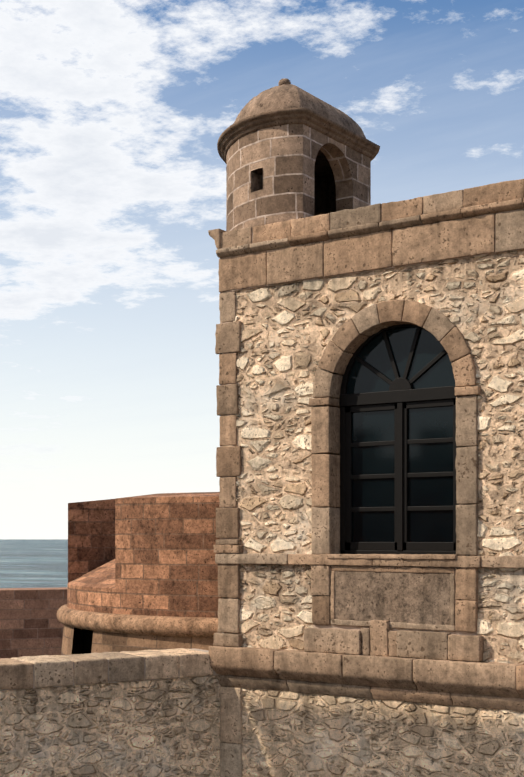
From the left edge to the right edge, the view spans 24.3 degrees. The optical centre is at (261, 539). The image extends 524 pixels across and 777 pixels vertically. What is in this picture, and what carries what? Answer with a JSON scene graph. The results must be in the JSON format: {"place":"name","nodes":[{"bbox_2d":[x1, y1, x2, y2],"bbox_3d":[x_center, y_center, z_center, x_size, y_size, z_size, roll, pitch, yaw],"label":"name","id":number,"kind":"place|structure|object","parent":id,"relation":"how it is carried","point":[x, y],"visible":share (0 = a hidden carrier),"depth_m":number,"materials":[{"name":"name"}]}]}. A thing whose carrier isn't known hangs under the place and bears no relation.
{"place":"outdoors","nodes":[
{"label":"outdoors","id":0,"kind":"place"},
{"bbox_2d":[0,587,66,658],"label":"sea wall","id":1,"kind":"structure","parent":0,"point":[31,624],"depth_m":34.64,"materials":[{"name":"brown stone"}]},
{"bbox_2d":[0,539,67,587],"bbox_3d":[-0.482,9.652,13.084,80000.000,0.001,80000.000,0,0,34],"label":"sea","id":2,"kind":"structure","parent":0,"point":[33,563],"depth_m":483.45,"materials":[{"name":"liquid"}]},
{"bbox_2d":[61,625,213,654],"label":"bastion base wall","id":3,"kind":"structure","parent":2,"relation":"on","point":[101,641],"depth_m":18.77,"materials":[{"name":"brown stone"}]},
{"bbox_2d":[82,629,92,653],"bbox_3d":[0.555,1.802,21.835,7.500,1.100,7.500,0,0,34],"label":"dark opening","id":4,"kind":"object","parent":3,"relation":"attached to","point":[87,636],"depth_m":20.58,"materials":[{"name":"black"}]},
{"bbox_2d":[57,604,219,637],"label":"rounded stone molding","id":5,"kind":"structure","parent":3,"relation":"on","point":[153,625],"depth_m":18.46,"materials":[{"name":"brown stone"}]},
{"bbox_2d":[67,492,221,617],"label":"bastion parapet","id":6,"kind":"structure","parent":5,"relation":"on","point":[151,555],"depth_m":18.60,"materials":[{"name":"brown stone"}]},
{"bbox_2d":[0,0,523,538],"label":"sky","id":7,"kind":"structure","parent":0,"point":[114,114],"materials":[{"name":"blue"}]},
{"bbox_2d":[208,179,523,711],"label":"building ashlar trims","id":8,"kind":"object","parent":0,"point":[378,659],"visible":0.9,"depth_m":12.00,"materials":[{"name":"brown stone"}]},
{"bbox_2d":[220,191,523,704],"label":"mortar joints","id":9,"kind":"object","parent":8,"relation":"in","point":[331,626],"visible":0.14,"depth_m":11.98,"materials":[{"name":"concrete"}]},
{"bbox_2d":[222,250,523,663],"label":"rubble stone wall","id":10,"kind":"structure","parent":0,"point":[288,331],"depth_m":12.36,"materials":[{"name":"beige stone"}]},
{"bbox_2d":[227,686,523,776],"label":"rubble wall","id":11,"kind":"structure","parent":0,"point":[395,725],"depth_m":11.85,"materials":[{"name":"beige stone"}]},
{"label":"courtyard floor","id":12,"kind":"structure","parent":0,"visible":0},
{"bbox_2d":[0,676,220,776],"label":"rubble wall","id":13,"kind":"structure","parent":12,"relation":"on","point":[99,691],"depth_m":12.24,"materials":[{"name":"grey stone"}]},
{"bbox_2d":[0,648,212,689],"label":"coping wall","id":14,"kind":"structure","parent":13,"relation":"on","point":[58,670],"depth_m":12.30,"materials":[{"name":"stone"}]},
{"bbox_2d":[0,648,221,690],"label":"coping mortar","id":15,"kind":"object","parent":14,"relation":"on","point":[215,673],"visible":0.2,"depth_m":12.41,"materials":[{"name":"beige concrete"}]},
{"bbox_3d":[4.425,3.053,13.984,6.930,12.200,6.960,0,0,34],"label":"building","id":16,"kind":"object","parent":12,"relation":"on","visible":0},
{"bbox_2d":[220,686,242,776],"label":"quoins","id":17,"kind":"object","parent":16,"relation":"attached to","point":[231,724],"visible":0.77,"depth_m":12.92,"materials":[{"name":"stone"}]},
{"bbox_2d":[226,124,370,231],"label":"turret wall","id":18,"kind":"structure","parent":16,"relation":"on","point":[269,175],"depth_m":12.95,"materials":[{"name":"brown stone"}]},
{"bbox_2d":[217,108,379,180],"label":"cornice","id":19,"kind":"structure","parent":18,"relation":"on","point":[231,135],"depth_m":13.06,"materials":[{"name":"brown stone"}]},
{"bbox_2d":[234,78,365,137],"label":"turret dome","id":20,"kind":"structure","parent":19,"relation":"on","point":[285,94],"depth_m":12.98,"materials":[{"name":"brown stone"}]},
{"bbox_2d":[335,571,450,624],"bbox_3d":[1.323,0.568,11.951,1.280,0.490,0.224,0,0,34],"label":"stone panel","id":21,"kind":"object","parent":16,"relation":"on","point":[418,598],"visible":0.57,"depth_m":11.84,"materials":[{"name":"stone"}]},
{"bbox_2d":[347,327,454,541],"bbox_3d":[1.387,-1.048,12.043,1.380,2.400,0.001,0,0,34],"label":"window glass","id":22,"kind":"object","parent":16,"relation":"attached to","point":[423,423],"visible":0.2,"depth_m":12.01,"materials":[{"name":"black glass"}]},
{"bbox_2d":[339,324,463,553],"label":"window frame","id":23,"kind":"object","parent":16,"relation":"attached to","point":[401,397],"visible":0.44,"depth_m":12.04,"materials":[{"name":"brown wood"}]}
]}

